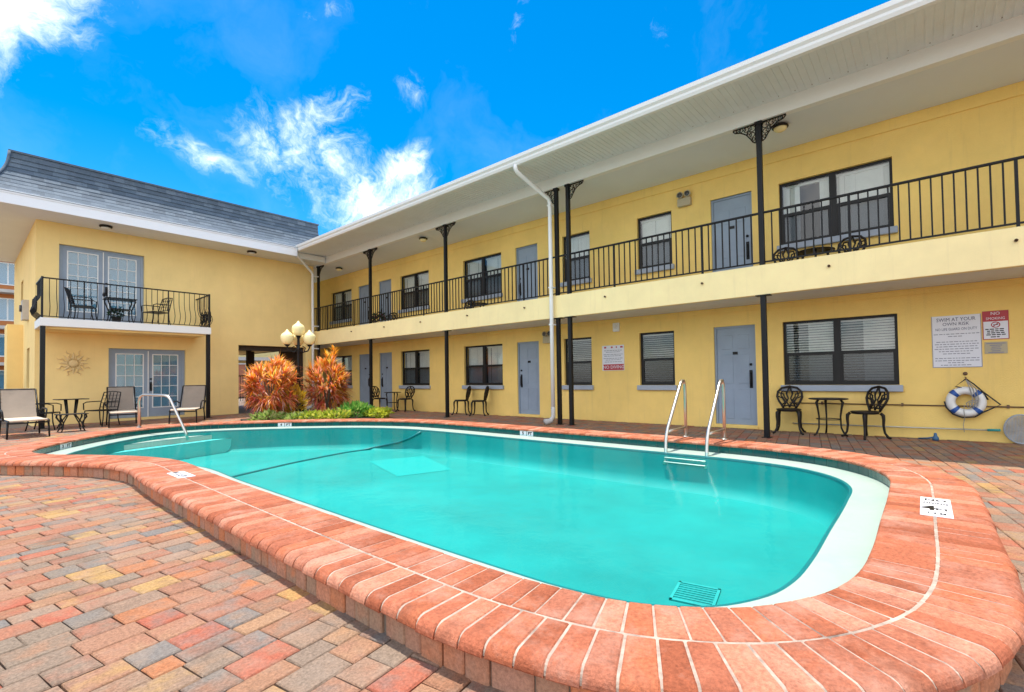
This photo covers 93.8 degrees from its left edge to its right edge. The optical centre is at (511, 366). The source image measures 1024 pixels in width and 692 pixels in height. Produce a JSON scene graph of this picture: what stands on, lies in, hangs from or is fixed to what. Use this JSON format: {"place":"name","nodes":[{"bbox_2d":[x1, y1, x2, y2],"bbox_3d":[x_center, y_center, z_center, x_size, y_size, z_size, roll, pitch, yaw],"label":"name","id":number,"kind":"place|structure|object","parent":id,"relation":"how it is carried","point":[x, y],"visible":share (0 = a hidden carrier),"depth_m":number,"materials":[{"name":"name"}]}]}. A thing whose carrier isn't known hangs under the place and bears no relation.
{"place":"outdoors","nodes":[
{"label":"outdoors","id":0,"kind":"place"},
{"bbox_2d":[1,396,820,442],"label":"ground","id":1,"kind":"structure","parent":0,"point":[241,411],"depth_m":18.28,"materials":[{"name":"brown brick"}]},
{"bbox_2d":[0,261,13,395],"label":"apartment block","id":2,"kind":"structure","parent":1,"relation":"on","point":[6,293],"depth_m":39.93,"materials":[{"name":"orange paint"}]},
{"bbox_2d":[0,370,3,388],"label":"window","id":3,"kind":"structure","parent":2,"relation":"in","point":[1,371],"depth_m":39.70,"materials":[{"name":"blue glass"}]},
{"bbox_2d":[0,334,4,356],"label":"window","id":4,"kind":"structure","parent":2,"relation":"in","point":[2,336],"depth_m":39.76,"materials":[{"name":"blue glass"}]},
{"bbox_2d":[0,298,13,320],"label":"window","id":5,"kind":"structure","parent":2,"relation":"in","point":[6,304],"depth_m":40.02,"materials":[{"name":"glass"}]},
{"bbox_2d":[0,262,13,285],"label":"window","id":6,"kind":"structure","parent":2,"relation":"in","point":[6,269],"depth_m":40.07,"materials":[{"name":"glass"}]},
{"bbox_2d":[238,363,245,396],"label":"red garden wall","id":7,"kind":"structure","parent":1,"relation":"on","point":[242,367],"depth_m":35.20,"materials":[{"name":"red brick"}]},
{"bbox_2d":[239,375,264,400],"bbox_3d":[-15.139,1.207,26.847,0.100,1.600,9.100,-2,-2,41],"label":"metal fence","id":8,"kind":"object","parent":1,"relation":"on","point":[240,397],"visible":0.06,"depth_m":26.79,"materials":[{"name":"grey metal"}]},
{"bbox_2d":[238,352,278,395],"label":"house","id":9,"kind":"structure","parent":1,"relation":"on","point":[260,357],"depth_m":37.83,"materials":[{"name":"yellow paint"}]},
{"bbox_2d":[0,418,1023,691],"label":"swimming pool","id":10,"kind":"structure","parent":1,"relation":"in","point":[514,558],"depth_m":3.63,"materials":[{"name":"teal liquid"}]},
{"bbox_2d":[136,393,188,439],"bbox_3d":[-7.495,1.074,10.249,1.480,0.993,0.110,-1,-1,18],"label":"entry handrail","id":11,"kind":"object","parent":10,"relation":"attached to","point":[173,406],"visible":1,"depth_m":10.19,"materials":[{"name":"silver metal"}]},
{"bbox_2d":[663,379,728,468],"bbox_3d":[2.686,0.805,7.038,0.687,1.220,0.920,-2,-2,41],"label":"pool ladder","id":12,"kind":"object","parent":10,"relation":"attached to","point":[721,383],"visible":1,"depth_m":7.04,"materials":[{"name":"silver metal"}]},
{"bbox_2d":[295,0,1023,442],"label":"motel building","id":13,"kind":"structure","parent":1,"relation":"on","point":[899,142],"depth_m":9.69,"materials":[{"name":"yellow paint"}]},
{"bbox_2d":[331,289,351,324],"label":"window","id":14,"kind":"structure","parent":13,"relation":"in","point":[342,293],"depth_m":20.98,"materials":[{"name":"black glass"}]},
{"bbox_2d":[334,355,352,387],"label":"window","id":15,"kind":"structure","parent":13,"relation":"in","point":[342,358],"depth_m":20.69,"materials":[{"name":"grey glass"}]},
{"bbox_2d":[359,285,368,324],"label":"door","id":16,"kind":"structure","parent":13,"relation":"in","point":[363,290],"depth_m":19.72,"materials":[{"name":"grey paint"}]},
{"bbox_2d":[360,354,369,404],"bbox_3d":[-5.991,0.606,19.596,0.810,2.190,0.180,-2,-2,41],"label":"door","id":17,"kind":"structure","parent":13,"relation":"in","point":[364,358],"depth_m":19.65,"materials":[{"name":"blue paint"}]},
{"bbox_2d":[372,311,386,322],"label":"bistro chair","id":18,"kind":"object","parent":13,"relation":"on","point":[378,316],"visible":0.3,"depth_m":17.45,"materials":[{"name":"brown metal"}]},
{"bbox_2d":[380,279,390,321],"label":"door","id":19,"kind":"structure","parent":13,"relation":"in","point":[385,286],"depth_m":18.76,"materials":[{"name":"blue paint"}]},
{"bbox_2d":[380,352,391,407],"bbox_3d":[-4.861,0.566,18.626,0.850,2.190,0.180,-2,-2,41],"label":"door","id":20,"kind":"structure","parent":13,"relation":"in","point":[385,358],"depth_m":18.68,"materials":[{"name":"grey paint"}]},
{"bbox_2d":[398,270,429,312],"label":"window","id":21,"kind":"structure","parent":13,"relation":"in","point":[412,281],"depth_m":17.54,"materials":[{"name":"black glass"}]},
{"bbox_2d":[399,349,430,388],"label":"window","id":22,"kind":"structure","parent":13,"relation":"in","point":[412,368],"depth_m":17.45,"materials":[{"name":"grey glass"}]},
{"bbox_2d":[419,237,426,241],"bbox_3d":[-2.907,-4.130,15.665,0.280,0.108,0.280,-2,-2,41],"label":"ceiling light","id":23,"kind":"object","parent":13,"relation":"attached to","point":[422,239],"visible":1,"depth_m":15.58,"materials":[{"name":"beige glass"}]},
{"bbox_2d":[469,302,486,306],"bbox_3d":[-1.026,-1.571,14.680,0.620,0.686,0.620,-2,-2,29],"label":"bistro table","id":24,"kind":"object","parent":13,"relation":"on","point":[479,303],"visible":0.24,"depth_m":14.51,"materials":[{"name":"brown metal"}]},
{"bbox_2d":[462,253,502,302],"bbox_3d":[-0.918,-2.792,15.293,1.790,1.390,0.290,-2,-2,41],"label":"window","id":25,"kind":"structure","parent":13,"relation":"in","point":[493,263],"depth_m":15.30,"materials":[{"name":"black glass"}]},
{"bbox_2d":[462,344,503,388],"bbox_3d":[-0.877,0.027,15.226,1.790,1.390,0.290,-2,-2,41],"label":"window","id":26,"kind":"structure","parent":13,"relation":"in","point":[476,378],"depth_m":15.23,"materials":[{"name":"grey glass"}]},
{"bbox_2d":[516,244,537,301],"bbox_3d":[0.470,-2.396,14.076,0.840,2.280,0.180,-2,-2,41],"label":"door","id":27,"kind":"structure","parent":13,"relation":"in","point":[525,254],"depth_m":14.09,"materials":[{"name":"grey paint"}]},
{"bbox_2d":[517,341,539,416],"bbox_3d":[0.511,0.378,14.010,0.840,2.190,0.180,-2,-2,41],"label":"door","id":28,"kind":"structure","parent":13,"relation":"in","point":[528,352],"depth_m":14.03,"materials":[{"name":"blue paint"}]},
{"bbox_2d":[542,331,549,342],"bbox_3d":[0.999,-0.817,13.445,0.326,0.338,0.120,-2,-2,41],"label":"emergency light","id":29,"kind":"object","parent":13,"relation":"attached to","point":[546,337],"visible":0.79,"depth_m":13.43,"materials":[{"name":"beige plastic"}]},
{"bbox_2d":[560,231,591,286],"bbox_3d":[1.774,-2.886,12.980,0.970,1.390,0.290,-2,-2,41],"label":"window","id":30,"kind":"structure","parent":13,"relation":"in","point":[579,243],"depth_m":13.05,"materials":[{"name":"grey glass"}]},
{"bbox_2d":[562,337,593,389],"bbox_3d":[1.808,-0.067,12.906,0.970,1.390,0.270,-2,-2,41],"label":"window","id":31,"kind":"structure","parent":13,"relation":"in","point":[577,385],"depth_m":12.94,"materials":[{"name":"grey glass"}]},
{"bbox_2d":[602,345,624,370],"bbox_3d":[2.566,-0.211,12.158,0.620,0.640,0.012,-2,-2,41],"label":"pool notice sign","id":32,"kind":"object","parent":13,"relation":"attached to","point":[612,357],"visible":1,"depth_m":12.16,"materials":[{"name":"red"}]},
{"bbox_2d":[613,323,619,331],"bbox_3d":[2.619,-0.984,12.068,0.170,0.220,0.100,-2,-2,41],"label":"alarm sounder","id":33,"kind":"object","parent":13,"relation":"attached to","point":[616,327],"visible":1,"depth_m":12.04,"materials":[{"name":"white paint"}]},
{"bbox_2d":[636,211,674,274],"bbox_3d":[3.457,-2.945,11.534,0.970,1.390,0.290,-2,-2,41],"label":"window","id":34,"kind":"structure","parent":13,"relation":"in","point":[663,224],"depth_m":11.62,"materials":[{"name":"white glass"}]},
{"bbox_2d":[637,331,676,389],"bbox_3d":[3.492,-0.126,11.460,0.970,1.390,0.270,-2,-2,41],"label":"window","id":35,"kind":"structure","parent":13,"relation":"in","point":[645,385],"depth_m":11.51,"materials":[{"name":"black glass"}]},
{"bbox_2d":[676,190,691,207],"bbox_3d":[3.936,-3.830,10.954,0.326,0.338,0.120,-2,-2,41],"label":"emergency light","id":36,"kind":"object","parent":13,"relation":"attached to","point":[686,200],"visible":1,"depth_m":10.92,"materials":[{"name":"beige plastic"}]},
{"bbox_2d":[711,191,752,271],"bbox_3d":[4.777,-2.546,10.375,0.860,2.280,0.180,-2,-2,41],"label":"door","id":37,"kind":"structure","parent":13,"relation":"in","point":[738,205],"depth_m":10.39,"materials":[{"name":"blue paint"}]},
{"bbox_2d":[714,324,757,428],"bbox_3d":[4.817,0.228,10.310,0.860,2.190,0.180,-2,-2,41],"label":"door","id":38,"kind":"structure","parent":13,"relation":"in","point":[735,348],"depth_m":10.30,"materials":[{"name":"blue paint"}]},
{"bbox_2d":[772,122,788,132],"bbox_3d":[4.979,-4.406,8.890,0.280,0.108,0.280,-2,-2,41],"label":"ceiling light","id":39,"kind":"object","parent":13,"relation":"attached to","point":[780,127],"visible":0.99,"depth_m":8.83,"materials":[{"name":"white glass"}]},
{"bbox_2d":[773,247,798,262],"bbox_3d":[5.293,-1.905,9.237,0.532,0.922,0.570,-2,-2,29],"label":"bistro chair","id":40,"kind":"object","parent":13,"relation":"on","point":[786,250],"visible":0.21,"depth_m":9.46,"materials":[{"name":"brown metal"}]},
{"bbox_2d":[798,246,834,258],"bbox_3d":[5.649,-1.806,8.905,0.620,0.686,0.620,-1,-1,-11],"label":"bistro table","id":41,"kind":"object","parent":13,"relation":"on","point":[817,250],"visible":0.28,"depth_m":8.80,"materials":[{"name":"brown metal"}]},
{"bbox_2d":[777,158,897,251],"bbox_3d":[6.171,-3.040,9.202,1.910,1.390,0.290,-2,-2,41],"label":"window","id":42,"kind":"structure","parent":13,"relation":"in","point":[874,176],"depth_m":9.14,"materials":[{"name":"grey glass"}]},
{"bbox_2d":[781,314,902,391],"bbox_3d":[6.206,-0.221,9.128,1.910,1.390,0.270,-2,-2,41],"label":"window","id":43,"kind":"structure","parent":13,"relation":"in","point":[891,382],"depth_m":9.10,"materials":[{"name":"grey glass"}]},
{"bbox_2d":[837,235,866,253],"bbox_3d":[6.008,-1.932,8.570,0.570,0.922,0.532,0,-2,-38],"label":"bistro chair","id":44,"kind":"object","parent":13,"relation":"on","point":[854,240],"visible":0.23,"depth_m":8.68,"materials":[{"name":"brown metal"}]},
{"bbox_2d":[789,402,1023,408],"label":"wall conduit","id":45,"kind":"object","parent":13,"relation":"attached to","point":[1007,406],"depth_m":8.37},
{"bbox_2d":[793,414,1023,443],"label":"pool skimmer net","id":46,"kind":"object","parent":13,"relation":"hanging from","point":[1008,422],"visible":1,"depth_m":7.54,"materials":[{"name":"metal"}]},
{"bbox_2d":[931,314,982,367],"bbox_3d":[7.414,-0.415,7.994,0.610,0.870,0.010,-2,-2,41],"label":"pool rules sign","id":47,"kind":"object","parent":13,"relation":"attached to","point":[956,340],"visible":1,"depth_m":7.98,"materials":[{"name":"grey"}]},
{"bbox_2d":[944,372,1000,431],"bbox_3d":[7.492,0.586,7.808,0.681,0.989,0.182,-2,-2,41],"label":"ring buoy","id":48,"kind":"object","parent":13,"relation":"hanging from","point":[977,408],"visible":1,"depth_m":7.79,"materials":[{"name":"white plastic"}]},
{"bbox_2d":[982,310,1009,339],"bbox_3d":[7.766,-0.663,7.691,0.300,0.460,0.014,-2,-2,41],"label":"no smoking sign","id":49,"kind":"object","parent":13,"relation":"attached to","point":[995,324],"visible":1,"depth_m":7.69,"materials":[{"name":"red"}]},
{"bbox_2d":[984,341,1007,353],"bbox_3d":[7.769,-0.298,7.689,0.260,0.190,0.008,-2,-2,41],"label":"notice plate","id":50,"kind":"object","parent":13,"relation":"attached to","point":[995,347],"visible":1,"depth_m":7.68,"materials":[{"name":"beige plastic"}]},
{"bbox_2d":[0,0,890,235],"label":"sky","id":51,"kind":"structure","parent":0,"point":[330,114],"materials":[{"name":"blue"}]},
{"bbox_2d":[0,408,1023,691],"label":"paver deck","id":52,"kind":"structure","parent":0,"point":[106,584],"depth_m":2.60,"materials":[{"name":"brick"}]},
{"bbox_2d":[0,388,49,439],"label":"pool lounge","id":53,"kind":"object","parent":52,"relation":"on","point":[18,405],"visible":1,"depth_m":11.12,"materials":[{"name":"beige fabric"}]},
{"bbox_2d":[25,403,61,430],"bbox_3d":[-11.935,1.144,12.179,0.653,0.945,0.588,0,-2,-28],"label":"patio armchair","id":54,"kind":"object","parent":52,"relation":"on","point":[53,412],"visible":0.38,"depth_m":12.13,"materials":[{"name":"black metal"}]},
{"bbox_2d":[53,398,88,428],"bbox_3d":[-11.575,1.240,12.573,0.496,0.766,0.620,-2,-2,35],"label":"patio table","id":55,"kind":"object","parent":52,"relation":"on","point":[75,406],"visible":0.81,"depth_m":12.53,"materials":[{"name":"black metal"}]},
{"bbox_2d":[54,413,88,432],"bbox_3d":[-10.716,1.371,11.649,0.432,0.436,0.540,-2,-2,35],"label":"side table","id":56,"kind":"object","parent":52,"relation":"on","point":[60,415],"visible":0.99,"depth_m":11.58,"materials":[{"name":"black metal"}]},
{"bbox_2d":[83,391,120,426],"bbox_3d":[-11.208,1.155,13.116,0.588,0.945,0.653,-1,-1,2],"label":"patio armchair","id":57,"kind":"object","parent":52,"relation":"on","point":[103,409],"visible":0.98,"depth_m":13.30,"materials":[{"name":"black metal"}]},
{"bbox_2d":[105,386,140,427],"bbox_3d":[-10.706,1.090,13.175,0.743,1.062,1.634,0,-2,-42],"label":"pool lounge","id":58,"kind":"object","parent":52,"relation":"on","point":[127,400],"visible":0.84,"depth_m":13.59,"materials":[{"name":"beige fabric"}]},
{"bbox_2d":[0,149,325,428],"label":"apartment wing","id":59,"kind":"structure","parent":52,"relation":"on","point":[233,299],"depth_m":15.18,"materials":[{"name":"yellow paint"}]},
{"bbox_2d":[19,300,28,320],"bbox_3d":[-14.775,-1.691,14.493,0.440,0.600,0.190,-2,-2,41],"label":"meter box","id":60,"kind":"object","parent":59,"relation":"attached to","point":[24,308],"visible":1,"depth_m":14.38,"materials":[{"name":"metal"}]},
{"bbox_2d":[56,350,89,375],"bbox_3d":[-12.693,-0.086,13.865,0.049,0.745,0.745,-2,-2,41],"label":"sun wall ornament","id":61,"kind":"object","parent":59,"relation":"attached to","point":[73,362],"visible":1,"depth_m":13.85,"materials":[{"name":"beige paint"}]},
{"bbox_2d":[64,287,97,320],"bbox_3d":[-12.143,-1.723,13.509,0.653,0.945,0.588,0,-2,-31],"label":"patio armchair","id":62,"kind":"object","parent":59,"relation":"on","point":[67,290],"visible":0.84,"depth_m":13.41,"materials":[{"name":"black metal"}]},
{"bbox_2d":[59,244,143,322],"bbox_3d":[-12.400,-2.408,14.523,0.162,2.195,1.980,-2,-2,41],"label":"french door","id":63,"kind":"structure","parent":59,"relation":"in","point":[102,258],"depth_m":14.47,"materials":[{"name":"blue paint"}]},
{"bbox_2d":[99,224,112,229],"bbox_3d":[-11.895,-4.059,14.028,0.312,0.110,0.320,-2,-2,41],"label":"soffit light","id":64,"kind":"object","parent":59,"relation":"attached to","point":[105,227],"visible":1,"depth_m":13.95,"materials":[{"name":"brown metal"}]},
{"bbox_2d":[106,307,124,321],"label":"potted plant","id":65,"kind":"object","parent":59,"relation":"on","point":[113,317],"visible":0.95,"depth_m":13.85,"materials":[{"name":"green plant"}]},
{"bbox_2d":[102,297,137,322],"bbox_3d":[-11.512,-1.607,14.067,0.576,0.725,0.720,-2,-2,41],"label":"balcony table","id":66,"kind":"object","parent":59,"relation":"on","point":[118,299],"visible":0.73,"depth_m":14.01,"materials":[{"name":"black metal"}]},
{"bbox_2d":[108,348,184,418],"bbox_3d":[-11.630,0.535,15.299,0.162,2.145,1.990,-2,-2,41],"label":"french door","id":67,"kind":"structure","parent":59,"relation":"in","point":[120,366],"depth_m":15.35,"materials":[{"name":"blue paint"}]},
{"bbox_2d":[141,298,172,324],"bbox_3d":[-11.026,-1.707,14.885,0.588,0.945,0.653,-1,-1,22],"label":"patio armchair","id":68,"kind":"object","parent":59,"relation":"on","point":[156,312],"visible":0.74,"depth_m":14.96,"materials":[{"name":"black metal"}]},
{"bbox_2d":[247,250,256,254],"bbox_3d":[-9.250,-4.027,17.029,0.312,0.110,0.320,-2,-2,41],"label":"soffit light","id":69,"kind":"object","parent":59,"relation":"attached to","point":[251,252],"visible":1,"depth_m":16.95,"materials":[{"name":"brown metal"}]},
{"bbox_2d":[168,385,206,423],"bbox_3d":[-9.559,1.096,14.177,0.743,1.062,1.634,0,-1,-24],"label":"pool lounge","id":70,"kind":"object","parent":52,"relation":"on","point":[194,397],"visible":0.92,"depth_m":14.69,"materials":[{"name":"beige fabric"}]},
{"bbox_2d":[241,413,376,420],"bbox_3d":[-5.911,1.557,14.163,3.700,0.070,3.400,-2,-2,41],"label":"planting bed","id":71,"kind":"object","parent":52,"relation":"on","point":[350,417],"visible":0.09,"depth_m":13.92,"materials":[{"name":"plant"}]},
{"bbox_2d":[247,408,286,420],"bbox_3d":[-6.474,1.367,12.705,1.041,0.533,0.953,-2,-2,41],"label":"shrub","id":72,"kind":"object","parent":71,"relation":"on","point":[274,415],"visible":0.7,"depth_m":12.55,"materials":[{"name":"green plant"}]},
{"bbox_2d":[236,354,300,419],"bbox_3d":[-6.635,0.574,13.284,1.875,2.185,1.860,-2,-2,41],"label":"croton shrub","id":73,"kind":"object","parent":71,"relation":"on","point":[277,371],"visible":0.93,"depth_m":13.09,"materials":[{"name":"orange plant"}]},
{"bbox_2d":[260,356,301,410],"bbox_3d":[-7.047,0.735,14.583,1.728,2.133,1.460,-2,-2,41],"label":"croton shrub","id":74,"kind":"object","parent":71,"relation":"on","point":[292,383],"visible":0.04,"depth_m":14.63,"materials":[{"name":"orange plant"}]},
{"bbox_2d":[279,411,309,419],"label":"shrub","id":75,"kind":"object","parent":71,"relation":"on","point":[288,415],"visible":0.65,"depth_m":12.70,"materials":[{"name":"green plant"}]},
{"bbox_2d":[283,384,307,419],"bbox_3d":[-6.132,1.004,13.554,0.694,1.127,0.688,-2,-2,41],"label":"golden shrub","id":76,"kind":"object","parent":71,"relation":"on","point":[299,392],"visible":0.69,"depth_m":13.48,"materials":[{"name":"yellow plant"}]},
{"bbox_2d":[280,321,315,412],"bbox_3d":[-6.305,0.092,14.149,0.797,2.870,0.787,-1,-1,20],"label":"lamp post","id":77,"kind":"object","parent":71,"relation":"on","point":[297,338],"visible":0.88,"depth_m":14.11,"materials":[{"name":"black metal"}]},
{"bbox_2d":[293,409,327,418],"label":"shrub","id":78,"kind":"object","parent":71,"relation":"on","point":[315,414],"visible":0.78,"depth_m":12.97,"materials":[{"name":"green plant"}]},
{"bbox_2d":[301,344,357,413],"bbox_3d":[-5.624,0.506,14.706,1.769,2.443,1.721,-1,-1,6],"label":"croton shrub","id":79,"kind":"object","parent":71,"relation":"on","point":[336,379],"visible":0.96,"depth_m":14.50,"materials":[{"name":"orange plant"}]},
{"bbox_2d":[321,407,353,418],"bbox_3d":[-4.914,1.363,13.408,0.967,0.449,0.890,0,-1,-19],"label":"shrub","id":80,"kind":"object","parent":71,"relation":"on","point":[342,413],"visible":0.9,"depth_m":13.28,"materials":[{"name":"green plant"}]},
{"bbox_2d":[336,400,374,417],"bbox_3d":[-4.616,1.309,14.177,1.122,0.639,1.058,0,-2,-38],"label":"shrub","id":81,"kind":"object","parent":71,"relation":"on","point":[360,407],"visible":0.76,"depth_m":13.95,"materials":[{"name":"green plant"}]},
{"bbox_2d":[363,406,394,418],"bbox_3d":[-3.938,1.382,14.121,0.971,0.465,0.939,-2,-2,41],"label":"shrub","id":82,"kind":"object","parent":71,"relation":"on","point":[380,412],"visible":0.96,"depth_m":14.00,"materials":[{"name":"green plant"}]},
{"bbox_2d":[373,386,386,407],"bbox_3d":[-4.931,1.188,17.803,0.570,0.922,0.532,-2,-2,29],"label":"bistro chair","id":83,"kind":"object","parent":52,"relation":"on","point":[376,391],"visible":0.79,"depth_m":17.87,"materials":[{"name":"brown metal"}]},
{"bbox_2d":[384,392,400,410],"bbox_3d":[-4.360,1.286,17.514,0.620,0.686,0.620,-1,-1,18],"label":"bistro table","id":84,"kind":"object","parent":52,"relation":"on","point":[394,402],"visible":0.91,"depth_m":17.40,"materials":[{"name":"brown metal"}]},
{"bbox_2d":[395,386,415,411],"bbox_3d":[-3.777,1.153,17.018,0.570,0.922,0.532,-2,-2,35],"label":"bistro chair","id":85,"kind":"object","parent":52,"relation":"on","point":[407,396],"visible":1,"depth_m":16.88,"materials":[{"name":"brown metal"}]},
{"bbox_2d":[451,386,470,414],"bbox_3d":[-1.596,1.078,15.220,0.570,0.922,0.532,-1,-1,10],"label":"bistro chair","id":86,"kind":"object","parent":52,"relation":"on","point":[468,391],"visible":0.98,"depth_m":15.09,"materials":[{"name":"brown metal"}]},
{"bbox_2d":[469,386,488,415],"bbox_3d":[-0.997,1.057,14.705,0.570,0.922,0.532,-1,-1,10],"label":"bistro chair","id":87,"kind":"object","parent":52,"relation":"on","point":[486,392],"visible":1,"depth_m":14.56,"materials":[{"name":"brown metal"}]},
{"bbox_2d":[772,385,805,434],"bbox_3d":[5.362,0.836,9.280,0.532,0.922,0.570,-2,-2,35],"label":"bistro chair","id":88,"kind":"object","parent":52,"relation":"on","point":[797,410],"visible":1,"depth_m":9.37,"materials":[{"name":"brown metal"}]},
{"bbox_2d":[808,397,848,436],"bbox_3d":[5.833,0.931,8.823,0.620,0.686,0.620,-2,-2,41],"label":"bistro table","id":89,"kind":"object","parent":52,"relation":"on","point":[817,399],"visible":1,"depth_m":8.78,"materials":[{"name":"brown metal"}]},
{"bbox_2d":[841,385,891,439],"bbox_3d":[6.215,0.803,8.408,0.570,0.922,0.532,-1,-1,-6],"label":"bistro chair","id":90,"kind":"object","parent":52,"relation":"on","point":[865,413],"visible":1,"depth_m":8.37,"materials":[{"name":"brown metal"}]},
{"bbox_2d":[918,433,938,440],"bbox_3d":[6.980,1.172,8.031,0.086,0.130,0.281,0,-2,-31],"label":"hose fitting","id":91,"kind":"object","parent":52,"relation":"on","point":[935,437],"visible":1,"depth_m":7.94,"materials":[{"name":"blue plastic"}]}
]}

